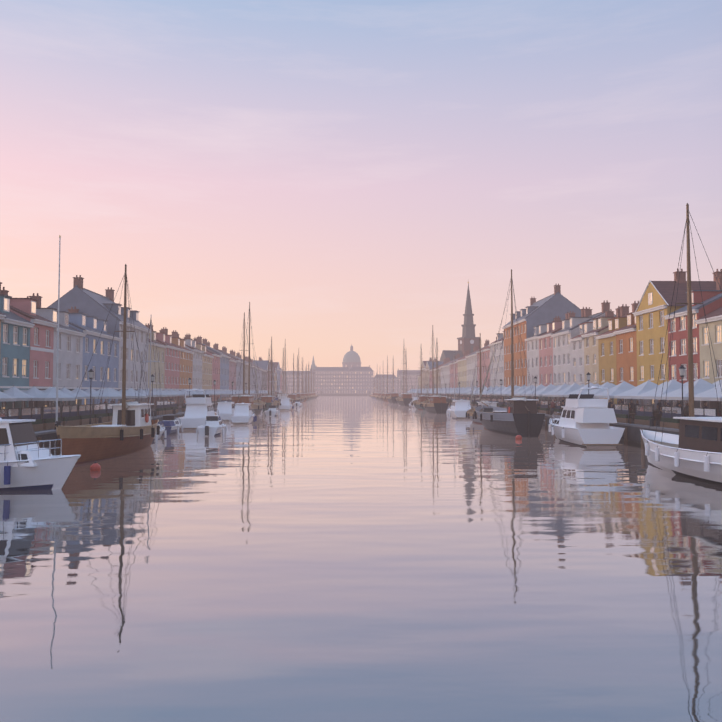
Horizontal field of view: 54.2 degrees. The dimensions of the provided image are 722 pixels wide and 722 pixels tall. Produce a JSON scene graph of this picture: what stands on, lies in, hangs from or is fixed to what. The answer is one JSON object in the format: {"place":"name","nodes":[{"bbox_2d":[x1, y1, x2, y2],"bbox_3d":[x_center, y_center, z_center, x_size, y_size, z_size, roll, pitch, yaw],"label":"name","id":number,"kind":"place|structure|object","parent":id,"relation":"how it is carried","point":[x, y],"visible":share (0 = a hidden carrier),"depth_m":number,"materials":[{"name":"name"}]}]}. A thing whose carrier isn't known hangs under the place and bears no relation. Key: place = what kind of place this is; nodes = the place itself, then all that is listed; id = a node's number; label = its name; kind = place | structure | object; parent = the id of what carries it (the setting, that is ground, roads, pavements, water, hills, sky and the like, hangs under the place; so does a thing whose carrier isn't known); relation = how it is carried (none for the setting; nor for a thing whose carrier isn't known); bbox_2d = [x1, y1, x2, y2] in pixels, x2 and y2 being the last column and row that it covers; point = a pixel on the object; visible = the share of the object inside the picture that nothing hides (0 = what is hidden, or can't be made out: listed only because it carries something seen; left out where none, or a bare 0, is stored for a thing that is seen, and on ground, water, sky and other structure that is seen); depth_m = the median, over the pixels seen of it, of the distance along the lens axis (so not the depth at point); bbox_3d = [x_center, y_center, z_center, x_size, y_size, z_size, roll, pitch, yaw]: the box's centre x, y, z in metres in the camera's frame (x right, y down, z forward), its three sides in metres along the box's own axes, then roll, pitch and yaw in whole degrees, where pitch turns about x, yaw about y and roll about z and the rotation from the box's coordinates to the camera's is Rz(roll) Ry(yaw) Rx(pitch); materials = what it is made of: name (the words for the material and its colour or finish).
{"place":"outdoors","nodes":[
{"label":"outdoors","id":0,"kind":"place"},
{"bbox_2d":[269,360,282,393],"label":"house","id":1,"kind":"structure","parent":0,"point":[276,365],"depth_m":315.31,"materials":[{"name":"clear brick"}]},
{"bbox_2d":[282,369,314,393],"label":"building","id":2,"kind":"structure","parent":0,"point":[289,378],"depth_m":620.79,"materials":[{"name":"beige stone"}]},
{"bbox_2d":[315,366,348,393],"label":"building","id":3,"kind":"structure","parent":0,"point":[331,380],"depth_m":621.54,"materials":[{"name":"stone"}]},
{"bbox_2d":[34,394,659,431],"bbox_3d":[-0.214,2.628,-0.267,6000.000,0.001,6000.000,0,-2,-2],"label":"railing","id":4,"kind":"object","parent":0,"point":[180,411],"depth_m":77.08,"materials":[{"name":"metal"}]},
{"bbox_2d":[0,391,16,401],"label":"parasol","id":5,"kind":"object","parent":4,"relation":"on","point":[5,397],"visible":1,"depth_m":49.29,"materials":[{"name":"fabric"}]},
{"bbox_2d":[0,408,18,418],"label":"screen","id":6,"kind":"object","parent":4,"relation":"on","point":[10,413],"visible":0.4,"depth_m":43.41,"materials":[{"name":"glass"}]},
{"bbox_2d":[0,294,34,418],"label":"house","id":7,"kind":"structure","parent":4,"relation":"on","point":[15,351],"depth_m":61.16,"materials":[{"name":"teal paint"}]},
{"bbox_2d":[3,385,33,407],"bbox_3d":[-26.107,3.359,52.960,3.000,3.100,3.000,-2,-3,39],"label":"parasol","id":8,"kind":"object","parent":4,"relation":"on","point":[18,394],"visible":0.5,"depth_m":52.44,"materials":[{"name":"fabric"}]},
{"bbox_2d":[0,282,57,416],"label":"house","id":9,"kind":"structure","parent":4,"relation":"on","point":[41,355],"depth_m":66.07,"materials":[{"name":"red paint"}]},
{"bbox_2d":[20,407,42,430],"bbox_3d":[-21.703,3.840,46.452,0.440,1.580,3.000,0,-2,-2],"label":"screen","id":10,"kind":"object","parent":4,"relation":"on","point":[31,413],"visible":0.73,"depth_m":46.72,"materials":[{"name":"glass"}]},
{"bbox_2d":[24,385,43,406],"bbox_3d":[-26.103,3.501,56.258,3.000,3.100,3.000,1,-3,-14],"label":"parasol","id":11,"kind":"object","parent":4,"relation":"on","point":[33,391],"visible":0.31,"depth_m":55.84,"materials":[{"name":"fabric"}]},
{"bbox_2d":[1,287,86,410],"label":"house","id":12,"kind":"structure","parent":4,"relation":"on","point":[70,358],"depth_m":72.97,"materials":[{"name":"white paint"}]},
{"bbox_2d":[42,406,62,429],"bbox_3d":[-21.794,3.982,49.748,0.440,1.580,3.000,0,-2,-2],"label":"screen","id":13,"kind":"object","parent":4,"relation":"on","point":[48,417],"visible":0.81,"depth_m":49.19,"materials":[{"name":"glass"}]},
{"bbox_2d":[32,387,75,405],"bbox_3d":[-23.309,3.384,53.537,3.000,3.100,3.000,1,-3,-25],"label":"parasol","id":14,"kind":"object","parent":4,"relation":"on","point":[49,395],"visible":0.79,"depth_m":52.63,"materials":[{"name":"fabric"}]},
{"bbox_2d":[54,236,60,429],"bbox_3d":[-21.070,-2.036,49.125,0.259,13.550,0.259,-1,-3,21],"label":"flag pole","id":15,"kind":"object","parent":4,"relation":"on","point":[58,340],"visible":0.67,"depth_m":49.05,"materials":[{"name":"metal"}]},
{"bbox_2d":[61,405,79,425],"bbox_3d":[-21.884,4.123,53.043,0.440,1.580,3.000,0,-2,-2],"label":"screen","id":16,"kind":"object","parent":4,"relation":"on","point":[73,419],"visible":0.88,"depth_m":52.95,"materials":[{"name":"grey paint"}]},
{"bbox_2d":[29,293,121,404],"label":"house","id":17,"kind":"structure","parent":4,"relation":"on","point":[91,327],"depth_m":82.30,"materials":[{"name":"blue paint"}]},
{"bbox_2d":[72,386,91,404],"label":"parasol","id":18,"kind":"object","parent":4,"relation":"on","point":[84,394],"visible":0.38,"depth_m":65.62,"materials":[{"name":"fabric"}]},
{"bbox_2d":[78,404,93,424],"bbox_3d":[-21.975,4.265,56.339,0.440,1.580,3.000,0,-2,-2],"label":"screen","id":19,"kind":"object","parent":4,"relation":"on","point":[84,413],"visible":0.88,"depth_m":56.06,"materials":[{"name":"grey paint"}]},
{"bbox_2d":[47,275,149,402],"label":"house","id":20,"kind":"structure","parent":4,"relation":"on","point":[84,300],"depth_m":92.61,"materials":[{"name":"grey paint"}]},
{"bbox_2d":[93,403,107,422],"bbox_3d":[-22.065,4.407,59.635,0.440,1.580,3.000,0,-2,-2],"label":"screen","id":21,"kind":"object","parent":4,"relation":"on","point":[102,411],"visible":0.73,"depth_m":59.61,"materials":[{"name":"grey paint"}]},
{"bbox_2d":[91,386,121,402],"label":"parasol","id":22,"kind":"object","parent":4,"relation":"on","point":[108,393],"visible":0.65,"depth_m":65.84,"materials":[{"name":"fabric"}]},
{"bbox_2d":[107,403,117,421],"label":"screen","id":23,"kind":"object","parent":4,"relation":"on","point":[110,413],"visible":0.5,"depth_m":62.00,"materials":[{"name":"grey paint"}]},
{"bbox_2d":[121,388,146,397],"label":"parasol","id":24,"kind":"object","parent":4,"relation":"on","point":[130,392],"visible":0.56,"depth_m":72.62,"materials":[{"name":"fabric"}]},
{"bbox_2d":[148,331,166,406],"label":"house","id":25,"kind":"structure","parent":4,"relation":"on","point":[156,367],"depth_m":108.22,"materials":[{"name":"grey"}]},
{"bbox_2d":[155,401,164,414],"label":"screen","id":26,"kind":"object","parent":4,"relation":"on","point":[158,403],"visible":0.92,"depth_m":79.15,"materials":[{"name":"grey paint"}]},
{"bbox_2d":[145,323,181,405],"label":"house","id":27,"kind":"structure","parent":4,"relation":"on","point":[172,369],"depth_m":117.81,"materials":[{"name":"red"}]},
{"bbox_2d":[150,323,194,405],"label":"house","id":28,"kind":"structure","parent":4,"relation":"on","point":[186,362],"depth_m":127.62,"materials":[{"name":"grey"}]},
{"bbox_2d":[162,327,203,396],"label":"house","id":29,"kind":"structure","parent":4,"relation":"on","point":[190,344],"depth_m":137.81,"materials":[{"name":"grey"}]},
{"bbox_2d":[177,333,213,402],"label":"house","id":30,"kind":"structure","parent":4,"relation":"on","point":[206,371],"depth_m":148.19,"materials":[{"name":"beige"}]},
{"bbox_2d":[186,334,221,402],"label":"house","id":31,"kind":"structure","parent":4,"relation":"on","point":[216,368],"depth_m":158.40,"materials":[{"name":"beige paint"}]},
{"bbox_2d":[197,336,230,398],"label":"house","id":32,"kind":"structure","parent":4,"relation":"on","point":[224,371],"depth_m":169.79,"materials":[{"name":"grey paint"}]},
{"bbox_2d":[207,341,237,396],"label":"house","id":33,"kind":"structure","parent":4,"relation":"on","point":[232,369],"depth_m":182.61,"materials":[{"name":"grey"}]},
{"bbox_2d":[215,343,242,395],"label":"house","id":34,"kind":"structure","parent":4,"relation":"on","point":[239,385],"depth_m":195.22,"materials":[{"name":"grey"}]},
{"bbox_2d":[226,348,250,394],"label":"house","id":35,"kind":"structure","parent":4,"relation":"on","point":[246,370],"depth_m":209.79,"materials":[{"name":"grey"}]},
{"bbox_2d":[233,351,255,398],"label":"house","id":36,"kind":"structure","parent":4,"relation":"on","point":[252,383],"depth_m":223.63,"materials":[{"name":"grey paint"}]},
{"bbox_2d":[240,354,262,398],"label":"house","id":37,"kind":"structure","parent":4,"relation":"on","point":[259,373],"depth_m":243.04,"materials":[{"name":"grey"}]},
{"bbox_2d":[247,358,270,395],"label":"house","id":38,"kind":"structure","parent":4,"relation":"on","point":[264,374],"depth_m":258.36,"materials":[{"name":"stone"}]},
{"bbox_2d":[247,356,273,394],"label":"house","id":39,"kind":"structure","parent":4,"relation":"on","point":[263,364],"depth_m":271.83,"materials":[{"name":"grey"}]},
{"bbox_2d":[420,358,438,393],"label":"house","id":40,"kind":"structure","parent":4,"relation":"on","point":[423,371],"depth_m":291.57,"materials":[{"name":"grey"}]},
{"bbox_2d":[425,359,442,394],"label":"house","id":41,"kind":"structure","parent":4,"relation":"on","point":[428,366],"depth_m":277.83,"materials":[{"name":"grey"}]},
{"bbox_2d":[434,355,456,394],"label":"house","id":42,"kind":"structure","parent":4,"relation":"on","point":[439,371],"depth_m":246.81,"materials":[{"name":"grey"}]},
{"bbox_2d":[440,351,465,395],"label":"house","id":43,"kind":"structure","parent":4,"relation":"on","point":[445,369],"depth_m":229.71,"materials":[{"name":"white"}]},
{"bbox_2d":[449,348,474,395],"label":"house","id":44,"kind":"structure","parent":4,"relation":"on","point":[453,369],"depth_m":213.29,"materials":[{"name":"beige"}]},
{"bbox_2d":[457,343,484,396],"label":"house","id":45,"kind":"structure","parent":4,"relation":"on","point":[462,370],"depth_m":197.52,"materials":[{"name":"brown"}]},
{"bbox_2d":[465,337,496,396],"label":"house","id":46,"kind":"structure","parent":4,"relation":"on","point":[471,363],"depth_m":183.72,"materials":[{"name":"beige"}]},
{"bbox_2d":[476,345,489,396],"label":"house","id":47,"kind":"structure","parent":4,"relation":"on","point":[486,353],"depth_m":168.16,"materials":[{"name":"pink"}]},
{"bbox_2d":[489,331,503,397],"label":"house","id":48,"kind":"structure","parent":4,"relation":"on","point":[499,372],"depth_m":154.03,"materials":[{"name":"white"}]},
{"bbox_2d":[502,283,580,397],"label":"house","id":49,"kind":"structure","parent":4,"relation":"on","point":[547,309],"depth_m":131.22,"materials":[{"name":"orange"}]},
{"bbox_2d":[530,384,557,401],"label":"parasol","id":50,"kind":"object","parent":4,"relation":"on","point":[549,388],"visible":0.35,"depth_m":84.83,"materials":[{"name":"fabric"}]},
{"bbox_2d":[539,400,549,414],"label":"screen","id":51,"kind":"object","parent":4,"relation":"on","point":[544,406],"visible":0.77,"depth_m":80.31,"materials":[{"name":"grey paint"}]},
{"bbox_2d":[524,312,567,398],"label":"house","id":52,"kind":"structure","parent":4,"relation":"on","point":[533,355],"depth_m":124.89,"materials":[{"name":"white"}]},
{"bbox_2d":[542,384,568,400],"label":"parasol","id":53,"kind":"object","parent":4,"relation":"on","point":[560,388],"visible":0.21,"depth_m":80.61,"materials":[{"name":"fabric"}]},
{"bbox_2d":[551,401,561,415],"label":"screen","id":54,"kind":"object","parent":4,"relation":"on","point":[557,409],"visible":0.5,"depth_m":75.45,"materials":[{"name":"grey paint"}]},
{"bbox_2d":[536,307,583,399],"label":"house","id":55,"kind":"structure","parent":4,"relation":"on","point":[546,359],"depth_m":116.86,"materials":[{"name":"pink"}]},
{"bbox_2d":[550,383,581,396],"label":"parasol","id":56,"kind":"object","parent":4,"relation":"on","point":[569,389],"visible":0.31,"depth_m":76.07,"materials":[{"name":"fabric"}]},
{"bbox_2d":[564,381,598,396],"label":"parasol","id":57,"kind":"object","parent":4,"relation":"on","point":[577,391],"visible":0.17,"depth_m":71.68,"materials":[{"name":"fabric"}]},
{"bbox_2d":[550,300,615,403],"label":"house","id":58,"kind":"structure","parent":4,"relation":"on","point":[562,371],"depth_m":107.55,"materials":[{"name":"white"}]},
{"bbox_2d":[568,306,619,384],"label":"house","id":59,"kind":"structure","parent":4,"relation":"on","point":[577,355],"depth_m":100.84,"materials":[{"name":"white"}]},
{"bbox_2d":[583,381,614,398],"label":"parasol","id":60,"kind":"object","parent":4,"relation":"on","point":[607,384],"visible":0.17,"depth_m":67.10,"materials":[{"name":"fabric"}]},
{"bbox_2d":[581,301,638,398],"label":"house","id":61,"kind":"structure","parent":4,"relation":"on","point":[591,350],"depth_m":95.11,"materials":[{"name":"beige"}]},
{"bbox_2d":[594,380,634,403],"bbox_3d":[23.590,3.522,63.169,4.200,3.650,4.200,0,-2,0],"label":"parasol","id":62,"kind":"object","parent":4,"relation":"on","point":[624,386],"visible":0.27,"depth_m":62.54,"materials":[{"name":"fabric"}]},
{"bbox_2d":[595,304,639,406],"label":"house","id":63,"kind":"structure","parent":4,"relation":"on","point":[607,356],"depth_m":89.41,"materials":[{"name":"orange"}]},
{"bbox_2d":[614,404,630,423],"bbox_3d":[21.583,4.357,58.482,0.440,1.580,3.000,0,-2,-2],"label":"screen","id":64,"kind":"object","parent":4,"relation":"on","point":[621,411],"visible":0.81,"depth_m":58.05,"materials":[{"name":"glass"}]},
{"bbox_2d":[613,312,636,403],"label":"house","id":65,"kind":"structure","parent":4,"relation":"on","point":[626,353],"depth_m":83.76,"materials":[{"name":"orange"}]},
{"bbox_2d":[614,379,658,398],"bbox_3d":[23.889,3.325,58.565,4.200,3.650,4.200,0,-2,-3],"label":"parasol","id":66,"kind":"object","parent":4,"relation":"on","point":[648,385],"visible":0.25,"depth_m":58.12,"materials":[{"name":"fabric"}]},
{"bbox_2d":[634,405,655,425],"bbox_3d":[21.705,4.166,54.038,0.440,1.580,3.000,0,-2,-2],"label":"screen","id":67,"kind":"object","parent":4,"relation":"on","point":[643,415],"visible":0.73,"depth_m":53.86,"materials":[{"name":"glass"}]},
{"bbox_2d":[634,380,685,405],"bbox_3d":[23.952,3.134,54.123,4.200,3.650,4.200,0,-2,-4],"label":"parasol","id":68,"kind":"object","parent":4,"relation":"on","point":[673,385],"visible":0.33,"depth_m":53.71,"materials":[{"name":"fabric"}]},
{"bbox_2d":[660,406,681,428],"bbox_3d":[21.827,3.975,49.594,0.440,1.580,3.000,0,-2,-2],"label":"screen","id":69,"kind":"object","parent":4,"relation":"on","point":[671,412],"visible":0.71,"depth_m":49.47,"materials":[{"name":"glass"}]},
{"bbox_2d":[633,269,721,410],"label":"house","id":70,"kind":"structure","parent":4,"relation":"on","point":[654,307],"depth_m":76.67,"materials":[{"name":"yellow paint"}]},
{"bbox_2d":[678,365,685,416],"bbox_3d":[21.588,2.470,47.399,0.416,4.400,0.480,0,-2,-2],"label":"lamp","id":71,"kind":"object","parent":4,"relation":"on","point":[681,368],"visible":0.67,"depth_m":47.36,"materials":[{"name":"metal"}]},
{"bbox_2d":[659,377,716,407],"bbox_3d":[23.929,2.945,49.724,4.200,3.650,4.200,0,-2,1],"label":"parasol","id":72,"kind":"object","parent":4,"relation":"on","point":[701,385],"visible":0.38,"depth_m":49.16,"materials":[{"name":"fabric"}]},
{"bbox_2d":[664,275,721,410],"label":"house","id":73,"kind":"structure","parent":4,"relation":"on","point":[711,302],"depth_m":69.60,"materials":[{"name":"red paint"}]},
{"bbox_2d":[694,407,716,416],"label":"screen","id":74,"kind":"object","parent":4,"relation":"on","point":[705,412],"visible":0.27,"depth_m":44.98,"materials":[{"name":"glass"}]},
{"bbox_2d":[694,384,721,400],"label":"parasol","id":75,"kind":"object","parent":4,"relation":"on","point":[710,395],"visible":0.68,"depth_m":45.36,"materials":[{"name":"fabric"}]},
{"bbox_2d":[695,307,721,415],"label":"house","id":76,"kind":"structure","parent":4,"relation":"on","point":[714,326],"depth_m":64.51,"materials":[{"name":"white"}]},
{"bbox_2d":[342,345,360,369],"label":"church dome","id":77,"kind":"structure","parent":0,"point":[351,357],"depth_m":715.68,"materials":[{"name":"stone"}]},
{"bbox_2d":[35,394,678,455],"bbox_3d":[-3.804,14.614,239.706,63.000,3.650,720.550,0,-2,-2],"label":"quay walls","id":78,"kind":"structure","parent":0,"point":[632,436],"depth_m":52.33,"materials":[{"name":"stone"}]},
{"bbox_2d":[0,396,721,721],"bbox_3d":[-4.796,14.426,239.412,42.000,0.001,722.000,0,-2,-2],"label":"water","id":79,"kind":"structure","parent":0,"point":[343,559],"depth_m":15.45,"materials":[{"name":"liquid"}]},
{"bbox_2d":[0,418,80,490],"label":"cruiser","id":80,"kind":"object","parent":79,"relation":"on","point":[27,462],"visible":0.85,"depth_m":29.45,"materials":[{"name":"white plastic"}]},
{"bbox_2d":[55,264,159,464],"bbox_3d":[-16.487,-0.211,46.112,5.010,13.554,16.412,0,-2,-2],"label":"sailboat","id":81,"kind":"object","parent":79,"relation":"in","point":[131,427],"visible":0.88,"depth_m":45.09,"materials":[{"name":"red wood"}]},
{"bbox_2d":[137,319,166,441],"bbox_3d":[-18.183,1.543,60.456,3.031,11.280,9.881,0,-2,-2],"label":"sloop","id":82,"kind":"object","parent":79,"relation":"on","point":[162,430],"visible":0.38,"depth_m":60.98,"materials":[{"name":"blue"}]},
{"bbox_2d":[158,416,182,434],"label":"motorboat","id":83,"kind":"object","parent":79,"relation":"on","point":[171,425],"visible":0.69,"depth_m":68.07,"materials":[{"name":"blue"}]},
{"bbox_2d":[176,389,220,429],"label":"yacht","id":84,"kind":"object","parent":79,"relation":"on","point":[199,408],"visible":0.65,"depth_m":77.19,"materials":[{"name":"white"}]},
{"bbox_2d":[196,416,226,435],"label":"boat","id":85,"kind":"object","parent":79,"relation":"in","point":[213,426],"visible":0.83,"depth_m":66.93,"materials":[{"name":"white"}]},
{"bbox_2d":[217,401,234,421],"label":"cruiser","id":86,"kind":"object","parent":79,"relation":"on","point":[226,409],"visible":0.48,"depth_m":97.72,"materials":[{"name":"white"}]},
{"bbox_2d":[229,403,256,424],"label":"cruiser","id":87,"kind":"object","parent":79,"relation":"on","point":[244,414],"visible":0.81,"depth_m":89.14,"materials":[{"name":"white"}]},
{"bbox_2d":[228,302,266,415],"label":"galeas","id":88,"kind":"object","parent":79,"relation":"on","point":[257,406],"visible":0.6,"depth_m":112.29,"materials":[{"name":"red"}]},
{"bbox_2d":[259,337,280,410],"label":"sailboat","id":89,"kind":"object","parent":79,"relation":"on","point":[268,401],"visible":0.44,"depth_m":151.46,"materials":[{"name":"red"}]},
{"bbox_2d":[263,365,279,415],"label":"boat","id":90,"kind":"object","parent":79,"relation":"on","point":[272,410],"visible":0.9,"depth_m":119.89,"materials":[{"name":"white"}]},
{"bbox_2d":[277,346,294,402],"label":"sailboat","id":91,"kind":"object","parent":79,"relation":"on","point":[283,395],"visible":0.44,"depth_m":187.50,"materials":[{"name":"red"}]},
{"bbox_2d":[278,396,293,410],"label":"cruiser","id":92,"kind":"object","parent":79,"relation":"on","point":[286,404],"visible":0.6,"depth_m":152.71,"materials":[{"name":"white"}]},
{"bbox_2d":[288,353,301,400],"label":"sailboat","id":93,"kind":"object","parent":79,"relation":"on","point":[294,397],"visible":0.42,"depth_m":227.81,"materials":[{"name":"red"}]},
{"bbox_2d":[292,350,305,402],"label":"sailboat","id":94,"kind":"object","parent":79,"relation":"on","point":[303,398],"visible":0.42,"depth_m":246.06,"materials":[{"name":"red"}]},
{"bbox_2d":[385,362,398,403],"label":"sailboat","id":95,"kind":"object","parent":79,"relation":"on","point":[392,397],"visible":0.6,"depth_m":242.50,"materials":[{"name":"brown"}]},
{"bbox_2d":[395,344,411,405],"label":"sailboat","id":96,"kind":"object","parent":79,"relation":"on","point":[404,399],"visible":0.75,"depth_m":198.69,"materials":[{"name":"brown"}]},
{"bbox_2d":[411,348,429,409],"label":"sailboat","id":97,"kind":"object","parent":79,"relation":"on","point":[416,403],"visible":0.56,"depth_m":161.42,"materials":[{"name":"brown"}]},
{"bbox_2d":[420,325,449,413],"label":"sailboat","id":98,"kind":"object","parent":79,"relation":"on","point":[436,403],"visible":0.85,"depth_m":135.14,"materials":[{"name":"brown"}]},
{"bbox_2d":[446,396,470,418],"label":"cruiser","id":99,"kind":"object","parent":79,"relation":"on","point":[458,409],"visible":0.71,"depth_m":106.93,"materials":[{"name":"white"}]},
{"bbox_2d":[466,333,497,423],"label":"sailboat","id":100,"kind":"object","parent":79,"relation":"on","point":[469,413],"visible":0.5,"depth_m":95.26,"materials":[{"name":"brown"}]},
{"bbox_2d":[474,269,545,437],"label":"sailboat","id":101,"kind":"object","parent":79,"relation":"on","point":[522,417],"visible":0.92,"depth_m":66.01,"materials":[{"name":"black"}]},
{"bbox_2d":[549,382,624,446],"bbox_3d":[17.588,4.263,58.222,4.381,5.654,12.891,0,-2,-2],"label":"flybridge cruiser","id":102,"kind":"object","parent":79,"relation":"on","point":[584,420],"visible":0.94,"depth_m":53.63,"materials":[{"name":"white plastic"}]},
{"bbox_2d":[640,203,721,485],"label":"motor sailer","id":103,"kind":"object","parent":79,"relation":"on","point":[692,449],"visible":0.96,"depth_m":34.06,"materials":[{"name":"white"}]},
{"bbox_2d":[349,365,372,393],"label":"building","id":104,"kind":"structure","parent":0,"point":[360,380],"depth_m":620.58,"materials":[{"name":"beige stone"}]},
{"bbox_2d":[0,0,721,376],"label":"sky","id":105,"kind":"structure","parent":0,"point":[344,171],"materials":[{"name":"pink"}]},
{"bbox_2d":[373,373,397,392],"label":"building","id":106,"kind":"structure","parent":0,"point":[382,384],"depth_m":624.98,"materials":[{"name":"grey"}]},
{"bbox_2d":[397,369,420,393],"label":"building","id":107,"kind":"structure","parent":0,"point":[412,375],"depth_m":623.84,"materials":[{"name":"stone"}]},
{"bbox_2d":[439,282,479,361],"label":"church tower","id":108,"kind":"structure","parent":0,"point":[468,340],"depth_m":285.50,"materials":[{"name":"brick"}]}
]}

